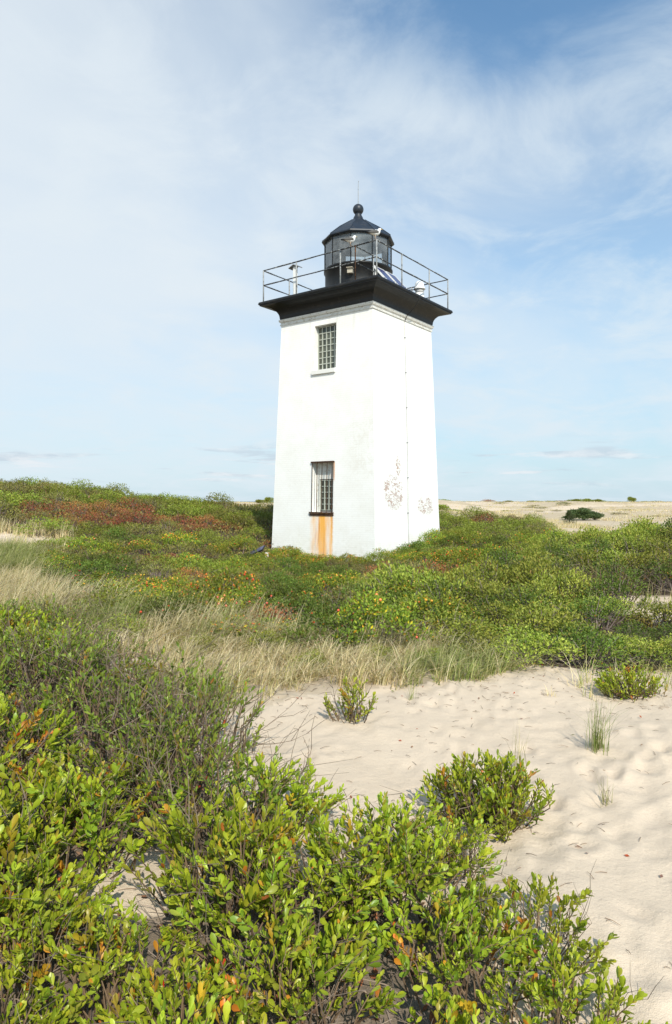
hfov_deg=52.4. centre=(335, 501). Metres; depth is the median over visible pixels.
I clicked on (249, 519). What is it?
olive shrub
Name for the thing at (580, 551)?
leafy shrub
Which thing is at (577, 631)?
leafy shrub
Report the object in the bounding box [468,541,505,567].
rose bush
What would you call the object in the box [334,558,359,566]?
olive shrub
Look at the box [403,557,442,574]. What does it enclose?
olive shrub
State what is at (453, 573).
green scrub bush
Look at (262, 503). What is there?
olive shrub
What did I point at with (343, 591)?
rose bush
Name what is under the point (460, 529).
green scrub bush
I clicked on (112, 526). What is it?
green scrub bush
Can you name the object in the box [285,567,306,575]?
rose bush
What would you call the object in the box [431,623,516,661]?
leafy shrub
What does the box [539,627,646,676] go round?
leafy shrub
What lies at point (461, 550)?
rose bush
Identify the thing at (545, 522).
green scrub bush
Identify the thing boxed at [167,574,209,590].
olive shrub
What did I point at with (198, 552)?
olive shrub
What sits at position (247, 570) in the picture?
olive shrub
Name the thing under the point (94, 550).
olive shrub
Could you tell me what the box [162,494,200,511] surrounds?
green scrub bush
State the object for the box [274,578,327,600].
rose bush
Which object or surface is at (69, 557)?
green scrub bush
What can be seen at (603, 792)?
grass tuft
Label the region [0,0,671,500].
sky
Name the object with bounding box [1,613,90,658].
bayberry shrub
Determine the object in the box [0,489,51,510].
green scrub bush
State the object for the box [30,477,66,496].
olive shrub
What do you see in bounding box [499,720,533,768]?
grass tuft
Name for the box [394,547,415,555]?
green scrub bush
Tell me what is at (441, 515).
green scrub bush
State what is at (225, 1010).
bayberry shrub
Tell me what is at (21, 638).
beach plum shrub
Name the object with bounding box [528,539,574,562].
leafy shrub
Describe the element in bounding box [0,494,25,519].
olive shrub
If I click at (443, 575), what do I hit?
leafy shrub
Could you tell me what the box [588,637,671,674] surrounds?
leafy shrub
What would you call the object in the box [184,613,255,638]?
rose bush
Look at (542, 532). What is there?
olive shrub
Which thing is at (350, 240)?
seagull
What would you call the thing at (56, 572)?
rose bush
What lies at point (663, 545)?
leafy shrub
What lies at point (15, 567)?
dune grass
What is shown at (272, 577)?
olive shrub
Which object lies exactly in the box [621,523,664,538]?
leafy shrub
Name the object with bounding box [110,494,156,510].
olive shrub
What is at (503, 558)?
twiggy shrub
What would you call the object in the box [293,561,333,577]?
rose bush
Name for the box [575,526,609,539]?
leafy shrub
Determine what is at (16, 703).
bayberry shrub
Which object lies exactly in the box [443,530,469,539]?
green scrub bush
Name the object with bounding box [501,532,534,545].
rose bush
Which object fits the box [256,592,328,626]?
rose bush
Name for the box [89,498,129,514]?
reddish shrub
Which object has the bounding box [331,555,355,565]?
green scrub bush
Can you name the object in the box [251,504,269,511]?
olive shrub
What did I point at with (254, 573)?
olive shrub
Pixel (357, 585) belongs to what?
rose bush
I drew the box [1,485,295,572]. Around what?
hill undergrowth
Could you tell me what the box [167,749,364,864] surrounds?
bayberry shrub
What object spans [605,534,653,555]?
leafy shrub
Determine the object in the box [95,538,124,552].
green scrub bush
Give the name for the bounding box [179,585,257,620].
rose bush
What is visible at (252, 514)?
green scrub bush
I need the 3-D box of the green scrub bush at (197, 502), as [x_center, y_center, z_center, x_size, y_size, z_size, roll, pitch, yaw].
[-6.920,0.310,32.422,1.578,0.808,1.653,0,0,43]
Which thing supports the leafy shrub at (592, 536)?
on the sand ground at (632, 891)
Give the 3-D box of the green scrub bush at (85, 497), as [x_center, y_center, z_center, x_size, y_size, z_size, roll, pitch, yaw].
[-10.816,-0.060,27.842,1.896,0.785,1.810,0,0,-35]
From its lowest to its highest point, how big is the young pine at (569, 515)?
0.921 m
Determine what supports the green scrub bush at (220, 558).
on the sand ground at (632, 891)
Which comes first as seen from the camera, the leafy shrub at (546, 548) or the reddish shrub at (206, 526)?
the leafy shrub at (546, 548)
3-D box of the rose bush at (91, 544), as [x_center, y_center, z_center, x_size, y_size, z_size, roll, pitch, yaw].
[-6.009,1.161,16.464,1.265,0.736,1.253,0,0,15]
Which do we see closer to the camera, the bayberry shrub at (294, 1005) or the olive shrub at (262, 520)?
the bayberry shrub at (294, 1005)
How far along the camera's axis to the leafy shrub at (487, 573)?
10.93 m
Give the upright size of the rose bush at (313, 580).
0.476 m
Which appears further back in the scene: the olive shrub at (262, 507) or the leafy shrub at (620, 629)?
the olive shrub at (262, 507)
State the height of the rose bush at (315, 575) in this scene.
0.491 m
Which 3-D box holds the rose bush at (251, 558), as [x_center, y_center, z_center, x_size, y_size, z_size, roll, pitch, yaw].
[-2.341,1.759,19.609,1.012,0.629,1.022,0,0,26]
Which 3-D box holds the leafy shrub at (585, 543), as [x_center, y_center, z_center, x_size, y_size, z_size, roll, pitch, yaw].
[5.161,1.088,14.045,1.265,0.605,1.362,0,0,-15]
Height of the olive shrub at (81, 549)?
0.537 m
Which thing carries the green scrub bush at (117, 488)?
on the sand ground at (632, 891)
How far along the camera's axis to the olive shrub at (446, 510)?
33.96 m
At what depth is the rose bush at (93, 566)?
12.37 m
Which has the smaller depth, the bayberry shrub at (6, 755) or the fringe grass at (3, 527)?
the bayberry shrub at (6, 755)
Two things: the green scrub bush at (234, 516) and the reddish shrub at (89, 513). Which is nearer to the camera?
the reddish shrub at (89, 513)
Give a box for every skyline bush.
[265,497,273,502]
[439,504,449,509]
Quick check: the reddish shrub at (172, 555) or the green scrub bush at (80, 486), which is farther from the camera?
the green scrub bush at (80, 486)
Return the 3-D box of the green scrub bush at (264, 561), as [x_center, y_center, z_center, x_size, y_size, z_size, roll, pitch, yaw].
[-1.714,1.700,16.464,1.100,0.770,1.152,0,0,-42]
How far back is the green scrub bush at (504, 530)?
24.12 m
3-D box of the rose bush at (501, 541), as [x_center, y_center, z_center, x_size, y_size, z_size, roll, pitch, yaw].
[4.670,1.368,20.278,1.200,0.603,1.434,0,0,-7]
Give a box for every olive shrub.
[0,481,35,496]
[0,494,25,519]
[0,496,22,521]
[0,507,69,526]
[4,479,42,491]
[27,480,63,494]
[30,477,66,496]
[31,487,78,506]
[39,542,84,559]
[63,542,99,557]
[73,548,111,560]
[76,545,113,555]
[78,488,103,497]
[84,532,128,551]
[93,486,118,497]
[105,529,141,542]
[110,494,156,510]
[110,532,130,544]
[111,552,154,570]
[118,571,167,589]
[120,522,171,538]
[120,525,146,537]
[134,559,176,579]
[135,495,163,504]
[136,495,179,515]
[152,517,183,535]
[163,541,198,555]
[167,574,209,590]
[168,598,222,614]
[175,542,226,559]
[201,572,245,587]
[205,567,265,590]
[210,498,234,509]
[218,507,240,516]
[226,503,262,511]
[226,515,266,526]
[227,503,249,514]
[237,568,264,580]
[240,541,262,550]
[250,516,272,524]
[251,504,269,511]
[252,501,272,507]
[253,570,299,587]
[261,569,291,581]
[264,505,273,512]
[310,581,386,630]
[325,558,348,568]
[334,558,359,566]
[352,565,395,589]
[353,561,372,569]
[356,560,375,573]
[368,557,405,570]
[379,557,410,567]
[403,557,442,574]
[403,560,449,569]
[421,545,451,554]
[439,506,454,516]
[502,515,521,521]
[518,525,545,538]
[526,518,560,531]
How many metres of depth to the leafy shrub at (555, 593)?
9.54 m
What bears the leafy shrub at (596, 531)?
on the sand ground at (632, 891)
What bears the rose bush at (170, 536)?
on the sand ground at (632, 891)
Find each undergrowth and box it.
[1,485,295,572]
[39,515,671,642]
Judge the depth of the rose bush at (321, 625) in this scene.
7.33 m
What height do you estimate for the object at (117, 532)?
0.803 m
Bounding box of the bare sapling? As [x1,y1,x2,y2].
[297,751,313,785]
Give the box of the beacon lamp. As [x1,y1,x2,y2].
[408,281,424,296]
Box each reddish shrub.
[15,500,53,515]
[19,510,52,522]
[34,498,65,510]
[44,512,85,527]
[54,500,94,511]
[56,505,91,515]
[62,505,107,520]
[75,512,121,528]
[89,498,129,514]
[92,507,131,518]
[102,514,135,522]
[109,508,164,529]
[114,497,155,514]
[120,508,152,519]
[148,514,177,525]
[151,553,185,562]
[157,513,194,525]
[164,564,211,583]
[166,523,194,533]
[178,522,206,534]
[188,514,221,524]
[192,522,217,530]
[209,521,241,531]
[238,603,306,631]
[363,561,388,577]
[415,558,470,573]
[468,513,495,524]
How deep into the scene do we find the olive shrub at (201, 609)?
8.95 m
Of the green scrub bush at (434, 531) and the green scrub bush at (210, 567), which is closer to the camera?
the green scrub bush at (210, 567)
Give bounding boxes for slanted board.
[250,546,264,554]
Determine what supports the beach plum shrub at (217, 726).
on the sand ground at (632, 891)
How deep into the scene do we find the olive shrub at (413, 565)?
15.18 m
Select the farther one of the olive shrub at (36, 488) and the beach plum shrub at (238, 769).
the olive shrub at (36, 488)
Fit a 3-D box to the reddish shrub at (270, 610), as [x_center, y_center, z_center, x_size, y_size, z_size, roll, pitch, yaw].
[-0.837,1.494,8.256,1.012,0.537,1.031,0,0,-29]
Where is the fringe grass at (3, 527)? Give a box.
[0,514,81,552]
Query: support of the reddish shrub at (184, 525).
on the sand ground at (632, 891)
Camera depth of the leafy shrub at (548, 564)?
12.11 m
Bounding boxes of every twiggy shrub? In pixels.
[481,549,539,579]
[544,546,664,597]
[594,548,671,598]
[636,535,671,580]
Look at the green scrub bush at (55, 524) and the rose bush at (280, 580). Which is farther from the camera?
the green scrub bush at (55, 524)
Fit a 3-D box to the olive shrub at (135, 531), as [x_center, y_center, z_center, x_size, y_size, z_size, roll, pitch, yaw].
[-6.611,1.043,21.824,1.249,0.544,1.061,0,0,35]
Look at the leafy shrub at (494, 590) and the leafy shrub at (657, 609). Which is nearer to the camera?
the leafy shrub at (657, 609)
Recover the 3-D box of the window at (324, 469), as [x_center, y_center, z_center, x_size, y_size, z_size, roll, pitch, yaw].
[-0.385,-0.422,22.956,1.005,1.825,0.450,0,0,37]
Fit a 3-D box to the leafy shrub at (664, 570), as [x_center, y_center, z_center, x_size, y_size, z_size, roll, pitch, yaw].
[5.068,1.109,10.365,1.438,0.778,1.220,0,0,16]
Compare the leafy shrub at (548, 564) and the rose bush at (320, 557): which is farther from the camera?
the rose bush at (320, 557)
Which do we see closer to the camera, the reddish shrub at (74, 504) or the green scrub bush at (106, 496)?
the reddish shrub at (74, 504)
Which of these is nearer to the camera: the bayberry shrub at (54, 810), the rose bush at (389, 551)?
the bayberry shrub at (54, 810)
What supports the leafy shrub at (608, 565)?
on the sand ground at (632, 891)
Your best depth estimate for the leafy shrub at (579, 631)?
7.44 m
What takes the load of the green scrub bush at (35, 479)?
on the sand ground at (632, 891)
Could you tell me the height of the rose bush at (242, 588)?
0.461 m
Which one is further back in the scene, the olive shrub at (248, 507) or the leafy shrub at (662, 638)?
the olive shrub at (248, 507)
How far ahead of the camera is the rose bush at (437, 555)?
17.39 m
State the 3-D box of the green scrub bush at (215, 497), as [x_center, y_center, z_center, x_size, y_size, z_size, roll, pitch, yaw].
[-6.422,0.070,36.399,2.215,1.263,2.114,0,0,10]
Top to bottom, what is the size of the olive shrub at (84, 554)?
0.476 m
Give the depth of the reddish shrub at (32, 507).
23.17 m
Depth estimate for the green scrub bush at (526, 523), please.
27.78 m
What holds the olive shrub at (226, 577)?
on the sand ground at (632, 891)
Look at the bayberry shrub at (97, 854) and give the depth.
2.97 m
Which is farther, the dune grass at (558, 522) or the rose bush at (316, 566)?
the dune grass at (558, 522)
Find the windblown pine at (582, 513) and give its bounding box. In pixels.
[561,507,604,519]
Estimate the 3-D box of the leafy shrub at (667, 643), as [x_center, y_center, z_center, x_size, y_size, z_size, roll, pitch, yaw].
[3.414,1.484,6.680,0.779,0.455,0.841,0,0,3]
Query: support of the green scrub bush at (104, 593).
on the sand ground at (632, 891)
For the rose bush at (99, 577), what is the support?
on the sand ground at (632, 891)
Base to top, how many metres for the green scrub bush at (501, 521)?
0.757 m
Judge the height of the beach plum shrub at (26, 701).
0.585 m
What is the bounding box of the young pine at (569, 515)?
[564,510,577,522]
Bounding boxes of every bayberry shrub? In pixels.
[0,600,49,648]
[0,618,92,667]
[0,658,79,789]
[0,692,21,753]
[0,739,71,819]
[0,753,121,881]
[0,758,211,888]
[0,772,147,949]
[0,831,126,983]
[0,842,177,1022]
[0,891,232,1023]
[0,912,81,1023]
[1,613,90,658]
[1,737,178,844]
[80,977,342,1023]
[95,940,267,1023]
[100,828,389,1018]
[116,785,316,952]
[155,851,492,1023]
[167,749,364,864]
[192,793,427,942]
[265,804,512,966]
[309,790,473,907]
[316,672,377,724]
[328,838,560,1023]
[375,747,554,842]
[381,809,507,896]
[404,995,493,1023]
[456,858,618,995]
[467,931,667,1023]
[592,662,666,702]
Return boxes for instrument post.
[288,264,301,293]
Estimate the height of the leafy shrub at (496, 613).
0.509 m
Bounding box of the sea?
[198,501,671,501]
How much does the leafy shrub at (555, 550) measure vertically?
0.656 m
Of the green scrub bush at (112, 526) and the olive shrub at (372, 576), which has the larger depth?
the green scrub bush at (112, 526)
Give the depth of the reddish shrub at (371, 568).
15.79 m
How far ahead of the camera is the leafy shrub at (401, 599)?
9.28 m
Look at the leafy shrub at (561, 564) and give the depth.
11.63 m
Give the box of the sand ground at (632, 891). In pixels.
[0,493,671,1023]
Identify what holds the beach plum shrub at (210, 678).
on the sand ground at (632, 891)
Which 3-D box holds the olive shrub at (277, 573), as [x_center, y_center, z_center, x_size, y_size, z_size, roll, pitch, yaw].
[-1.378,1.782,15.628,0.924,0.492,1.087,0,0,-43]
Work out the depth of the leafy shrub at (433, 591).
9.39 m
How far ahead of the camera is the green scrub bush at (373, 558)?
20.34 m
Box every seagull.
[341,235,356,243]
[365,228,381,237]
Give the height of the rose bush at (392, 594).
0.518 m
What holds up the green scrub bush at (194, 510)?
on the sand ground at (632, 891)
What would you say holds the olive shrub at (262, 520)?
on the sand ground at (632, 891)
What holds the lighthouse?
on the sand ground at (632, 891)
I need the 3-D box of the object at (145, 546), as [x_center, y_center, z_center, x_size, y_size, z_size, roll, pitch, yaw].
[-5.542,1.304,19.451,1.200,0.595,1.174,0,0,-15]
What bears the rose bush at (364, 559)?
on the sand ground at (632, 891)
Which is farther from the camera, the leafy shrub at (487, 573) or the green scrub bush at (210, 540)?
the green scrub bush at (210, 540)
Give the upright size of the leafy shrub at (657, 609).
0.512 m
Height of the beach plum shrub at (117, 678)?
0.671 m
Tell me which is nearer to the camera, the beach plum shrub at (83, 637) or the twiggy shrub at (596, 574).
the beach plum shrub at (83, 637)
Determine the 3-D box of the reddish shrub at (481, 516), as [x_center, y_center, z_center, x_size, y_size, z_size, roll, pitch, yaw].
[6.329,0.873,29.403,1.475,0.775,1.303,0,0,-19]
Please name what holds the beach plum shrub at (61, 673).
on the sand ground at (632, 891)
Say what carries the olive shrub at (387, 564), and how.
on the sand ground at (632, 891)
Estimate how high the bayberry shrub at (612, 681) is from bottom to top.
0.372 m
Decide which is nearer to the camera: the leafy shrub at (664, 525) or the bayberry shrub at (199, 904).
the bayberry shrub at (199, 904)
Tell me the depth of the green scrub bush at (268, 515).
30.58 m
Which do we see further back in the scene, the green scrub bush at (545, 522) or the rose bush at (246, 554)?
the green scrub bush at (545, 522)
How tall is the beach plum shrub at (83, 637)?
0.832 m
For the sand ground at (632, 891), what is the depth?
3.95 m
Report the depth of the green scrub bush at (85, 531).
20.20 m
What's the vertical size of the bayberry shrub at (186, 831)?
0.570 m
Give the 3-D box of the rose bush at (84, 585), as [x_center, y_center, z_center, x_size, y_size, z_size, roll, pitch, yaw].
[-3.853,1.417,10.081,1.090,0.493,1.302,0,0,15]
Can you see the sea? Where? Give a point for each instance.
(461, 501)
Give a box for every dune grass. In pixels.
[0,531,560,712]
[234,500,671,533]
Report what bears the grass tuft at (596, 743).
on the sand ground at (632, 891)
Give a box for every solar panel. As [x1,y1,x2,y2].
[374,265,394,282]
[385,271,406,288]
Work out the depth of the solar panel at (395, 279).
23.70 m
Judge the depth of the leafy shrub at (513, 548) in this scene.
14.56 m
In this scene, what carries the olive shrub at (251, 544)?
on the sand ground at (632, 891)
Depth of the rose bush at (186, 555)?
16.94 m
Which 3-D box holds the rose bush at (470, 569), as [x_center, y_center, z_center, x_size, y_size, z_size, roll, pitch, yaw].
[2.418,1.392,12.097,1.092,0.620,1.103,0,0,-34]
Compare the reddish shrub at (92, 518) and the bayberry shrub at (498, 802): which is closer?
the bayberry shrub at (498, 802)
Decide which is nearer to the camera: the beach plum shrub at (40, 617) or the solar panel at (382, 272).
the beach plum shrub at (40, 617)
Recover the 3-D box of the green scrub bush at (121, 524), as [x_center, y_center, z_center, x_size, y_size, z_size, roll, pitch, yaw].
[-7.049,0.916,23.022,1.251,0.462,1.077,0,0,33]
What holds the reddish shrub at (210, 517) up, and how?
on the sand ground at (632, 891)
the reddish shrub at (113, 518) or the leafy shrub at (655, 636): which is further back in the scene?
the reddish shrub at (113, 518)
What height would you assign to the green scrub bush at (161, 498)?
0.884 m
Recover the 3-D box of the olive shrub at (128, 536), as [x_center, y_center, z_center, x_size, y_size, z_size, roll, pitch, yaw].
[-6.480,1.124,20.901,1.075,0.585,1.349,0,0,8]
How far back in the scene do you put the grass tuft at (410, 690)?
5.60 m
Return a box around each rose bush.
[26,548,75,568]
[31,554,79,573]
[33,563,87,584]
[53,579,119,594]
[57,552,88,563]
[58,559,117,586]
[62,534,114,558]
[65,558,133,582]
[74,578,132,592]
[75,553,120,567]
[76,571,126,586]
[76,587,120,607]
[83,552,141,577]
[97,541,134,557]
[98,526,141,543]
[102,578,158,599]
[109,571,171,594]
[117,585,191,609]
[117,590,217,629]
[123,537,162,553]
[144,572,199,597]
[148,579,201,600]
[153,532,189,540]
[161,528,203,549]
[174,549,215,571]
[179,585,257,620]
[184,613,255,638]
[185,565,259,603]
[187,592,243,613]
[200,542,232,556]
[208,584,286,615]
[212,581,273,602]
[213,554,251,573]
[219,534,259,553]
[233,553,270,564]
[237,614,314,647]
[243,552,267,567]
[252,589,317,610]
[254,569,301,589]
[255,579,329,617]
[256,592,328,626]
[258,574,310,596]
[263,550,286,561]
[266,545,306,558]
[267,556,303,573]
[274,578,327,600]
[278,546,302,556]
[280,599,374,635]
[281,609,374,651]
[285,548,303,559]
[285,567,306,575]
[291,570,320,585]
[293,552,324,563]
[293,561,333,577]
[294,574,325,590]
[295,555,324,566]
[301,571,337,587]
[303,561,331,573]
[305,569,371,594]
[308,573,355,592]
[311,554,332,562]
[316,564,357,575]
[317,586,382,607]
[321,553,344,563]
[324,567,362,577]
[328,581,376,604]
[328,586,436,648]
[336,553,366,562]
[348,556,372,565]
[349,588,423,611]
[353,599,423,632]
[367,548,391,560]
[372,561,422,590]
[377,549,400,559]
[379,591,481,632]
[380,577,447,598]
[390,552,417,562]
[393,541,432,554]
[403,550,447,565]
[411,548,439,561]
[417,528,449,546]
[427,546,455,565]
[433,535,470,548]
[436,545,485,567]
[440,546,486,572]
[446,563,500,581]
[459,530,498,547]
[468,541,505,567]
[471,538,511,549]
[477,535,508,543]
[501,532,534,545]
[526,526,567,542]
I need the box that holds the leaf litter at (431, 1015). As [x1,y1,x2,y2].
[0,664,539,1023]
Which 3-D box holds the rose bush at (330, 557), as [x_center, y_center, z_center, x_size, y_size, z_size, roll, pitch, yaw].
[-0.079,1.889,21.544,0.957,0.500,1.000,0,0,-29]
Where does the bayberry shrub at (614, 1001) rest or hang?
on the sand ground at (632, 891)
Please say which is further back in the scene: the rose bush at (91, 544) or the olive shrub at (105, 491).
the olive shrub at (105, 491)
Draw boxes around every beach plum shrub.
[0,578,96,641]
[0,588,56,624]
[0,599,172,718]
[0,603,86,710]
[0,606,136,699]
[0,625,205,771]
[0,630,105,718]
[0,670,124,756]
[0,670,261,808]
[1,582,129,650]
[1,609,166,669]
[18,630,188,728]
[31,689,312,833]
[46,618,278,788]
[52,619,188,699]
[67,706,354,905]
[86,650,337,807]
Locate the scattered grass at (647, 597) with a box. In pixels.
[89,534,671,640]
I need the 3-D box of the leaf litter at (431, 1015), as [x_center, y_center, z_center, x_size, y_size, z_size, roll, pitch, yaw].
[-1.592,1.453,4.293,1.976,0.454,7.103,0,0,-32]
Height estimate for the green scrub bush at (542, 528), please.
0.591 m
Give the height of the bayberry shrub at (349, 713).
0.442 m
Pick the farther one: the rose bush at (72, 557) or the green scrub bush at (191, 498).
the green scrub bush at (191, 498)
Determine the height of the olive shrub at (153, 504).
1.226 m
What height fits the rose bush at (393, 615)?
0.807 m
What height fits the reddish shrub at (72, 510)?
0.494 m
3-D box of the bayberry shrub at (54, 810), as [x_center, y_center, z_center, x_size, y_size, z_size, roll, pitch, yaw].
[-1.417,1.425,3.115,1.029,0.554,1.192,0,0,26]
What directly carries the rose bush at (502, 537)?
on the sand ground at (632, 891)
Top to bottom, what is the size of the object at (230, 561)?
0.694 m
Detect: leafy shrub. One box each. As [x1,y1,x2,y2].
[353,558,455,599]
[374,589,440,621]
[384,596,484,633]
[399,568,457,590]
[399,576,499,617]
[409,598,490,625]
[412,606,504,647]
[413,571,481,605]
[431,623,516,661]
[443,565,500,600]
[445,576,539,611]
[449,553,522,599]
[458,599,540,631]
[461,622,554,654]
[470,593,520,622]
[474,580,544,604]
[475,545,518,566]
[475,553,538,588]
[477,629,593,669]
[486,545,531,573]
[488,581,571,614]
[489,603,587,642]
[493,599,601,630]
[494,541,540,562]
[497,549,583,598]
[505,576,581,611]
[506,547,577,570]
[513,557,577,582]
[518,534,570,555]
[523,537,547,547]
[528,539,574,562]
[530,565,608,604]
[530,619,622,659]
[531,556,580,587]
[535,531,576,551]
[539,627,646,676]
[547,545,628,578]
[549,542,586,563]
[549,592,645,632]
[553,523,611,546]
[553,620,595,638]
[558,536,619,570]
[561,539,594,551]
[563,593,635,621]
[573,537,626,557]
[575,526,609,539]
[577,526,615,543]
[577,564,660,612]
[581,553,645,588]
[584,547,654,572]
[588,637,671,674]
[593,630,652,653]
[603,515,671,551]
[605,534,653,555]
[610,529,662,559]
[611,619,655,641]
[612,548,671,575]
[615,515,660,540]
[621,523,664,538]
[622,556,671,595]
[622,629,669,646]
[624,598,671,630]
[638,535,671,557]
[644,634,671,673]
[648,622,671,638]
[649,516,671,544]
[649,523,671,547]
[649,632,671,647]
[656,518,671,534]
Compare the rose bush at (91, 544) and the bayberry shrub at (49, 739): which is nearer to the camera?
the bayberry shrub at (49, 739)
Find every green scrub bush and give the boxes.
[0,487,25,513]
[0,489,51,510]
[8,539,62,550]
[11,515,74,537]
[13,476,45,486]
[31,550,85,566]
[34,537,71,551]
[36,483,84,501]
[40,536,85,547]
[43,524,78,536]
[49,490,95,504]
[67,479,101,491]
[67,526,107,540]
[67,582,153,620]
[76,498,102,505]
[76,521,105,531]
[88,488,131,508]
[94,524,122,531]
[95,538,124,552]
[101,482,140,495]
[119,522,146,528]
[126,534,173,546]
[133,550,190,571]
[149,494,177,502]
[149,501,199,519]
[158,552,226,579]
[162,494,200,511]
[175,495,209,503]
[175,504,206,518]
[180,558,229,577]
[183,499,205,506]
[189,513,221,522]
[190,502,227,515]
[190,526,220,543]
[192,533,233,550]
[193,500,222,506]
[194,509,225,519]
[201,491,236,507]
[209,510,251,529]
[212,554,260,568]
[216,510,254,521]
[218,565,256,575]
[227,535,255,548]
[231,519,266,528]
[235,508,267,519]
[239,524,271,538]
[246,556,288,581]
[255,511,272,521]
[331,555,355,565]
[359,551,385,565]
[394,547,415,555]
[413,539,440,549]
[426,544,467,558]
[427,529,454,542]
[431,532,460,542]
[439,509,452,524]
[439,518,453,531]
[443,514,476,526]
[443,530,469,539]
[446,567,473,584]
[449,526,469,535]
[452,518,491,530]
[455,505,486,519]
[457,525,501,541]
[470,510,500,520]
[484,516,525,531]
[485,523,516,537]
[505,517,550,528]
[508,526,546,542]
[519,525,552,534]
[520,512,545,521]
[527,518,554,528]
[533,528,572,538]
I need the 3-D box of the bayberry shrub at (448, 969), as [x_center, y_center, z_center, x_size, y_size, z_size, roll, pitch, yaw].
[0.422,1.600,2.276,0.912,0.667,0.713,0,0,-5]
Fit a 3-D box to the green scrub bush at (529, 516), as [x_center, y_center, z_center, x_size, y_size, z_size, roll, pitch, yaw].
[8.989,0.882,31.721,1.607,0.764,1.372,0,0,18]
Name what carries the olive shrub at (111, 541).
on the sand ground at (632, 891)
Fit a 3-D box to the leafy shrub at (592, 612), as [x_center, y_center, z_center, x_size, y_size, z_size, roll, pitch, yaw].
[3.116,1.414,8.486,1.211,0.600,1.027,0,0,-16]
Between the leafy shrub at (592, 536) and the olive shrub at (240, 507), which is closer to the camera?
the leafy shrub at (592, 536)
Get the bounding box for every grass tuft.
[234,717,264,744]
[391,677,416,699]
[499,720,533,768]
[553,693,636,754]
[597,777,613,805]
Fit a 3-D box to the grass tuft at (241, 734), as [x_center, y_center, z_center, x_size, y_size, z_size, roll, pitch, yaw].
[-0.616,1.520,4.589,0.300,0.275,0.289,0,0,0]
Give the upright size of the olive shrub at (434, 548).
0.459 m
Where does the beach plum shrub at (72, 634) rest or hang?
on the sand ground at (632, 891)
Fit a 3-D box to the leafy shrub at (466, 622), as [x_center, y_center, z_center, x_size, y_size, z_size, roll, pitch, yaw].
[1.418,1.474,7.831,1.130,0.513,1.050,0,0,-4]
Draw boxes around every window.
[309,461,334,515]
[311,324,335,374]
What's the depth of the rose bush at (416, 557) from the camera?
18.02 m
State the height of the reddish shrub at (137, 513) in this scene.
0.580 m
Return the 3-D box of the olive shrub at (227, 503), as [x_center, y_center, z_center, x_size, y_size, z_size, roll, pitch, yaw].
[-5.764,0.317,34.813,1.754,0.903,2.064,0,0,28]
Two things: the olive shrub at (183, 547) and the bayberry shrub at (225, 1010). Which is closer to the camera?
the bayberry shrub at (225, 1010)
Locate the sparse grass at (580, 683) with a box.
[185,633,671,700]
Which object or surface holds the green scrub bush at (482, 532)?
on the sand ground at (632, 891)
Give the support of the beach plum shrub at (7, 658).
on the sand ground at (632, 891)
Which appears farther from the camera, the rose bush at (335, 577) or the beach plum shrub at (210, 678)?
the rose bush at (335, 577)
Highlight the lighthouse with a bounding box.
[258,181,452,560]
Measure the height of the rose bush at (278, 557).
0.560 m
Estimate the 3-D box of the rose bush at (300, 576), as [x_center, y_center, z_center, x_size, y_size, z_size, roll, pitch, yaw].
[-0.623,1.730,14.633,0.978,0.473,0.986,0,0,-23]
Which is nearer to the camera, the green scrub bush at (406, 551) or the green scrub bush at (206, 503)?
the green scrub bush at (406, 551)
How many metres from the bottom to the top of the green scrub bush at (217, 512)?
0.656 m
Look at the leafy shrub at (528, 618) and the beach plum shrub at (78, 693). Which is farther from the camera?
the leafy shrub at (528, 618)
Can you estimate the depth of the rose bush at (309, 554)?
21.74 m
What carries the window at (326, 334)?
in the lighthouse
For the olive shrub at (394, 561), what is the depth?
18.82 m
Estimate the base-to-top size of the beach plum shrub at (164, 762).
0.973 m
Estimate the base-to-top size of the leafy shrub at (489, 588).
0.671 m
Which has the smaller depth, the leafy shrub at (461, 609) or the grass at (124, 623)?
the grass at (124, 623)
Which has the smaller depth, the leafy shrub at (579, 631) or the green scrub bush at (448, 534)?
the leafy shrub at (579, 631)
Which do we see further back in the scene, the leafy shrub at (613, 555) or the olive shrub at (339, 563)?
the olive shrub at (339, 563)
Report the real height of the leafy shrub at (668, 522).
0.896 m
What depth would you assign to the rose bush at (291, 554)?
21.98 m
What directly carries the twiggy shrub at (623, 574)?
on the sand ground at (632, 891)
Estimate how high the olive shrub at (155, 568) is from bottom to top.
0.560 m
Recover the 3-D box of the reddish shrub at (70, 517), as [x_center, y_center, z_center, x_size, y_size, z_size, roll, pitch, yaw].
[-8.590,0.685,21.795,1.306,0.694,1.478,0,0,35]
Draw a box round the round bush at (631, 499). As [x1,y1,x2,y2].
[627,496,635,501]
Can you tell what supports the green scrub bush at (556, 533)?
on the sand ground at (632, 891)
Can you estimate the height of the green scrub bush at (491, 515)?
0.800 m
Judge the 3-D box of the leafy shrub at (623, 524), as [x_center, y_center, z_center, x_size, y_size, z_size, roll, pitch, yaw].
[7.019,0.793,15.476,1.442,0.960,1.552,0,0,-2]

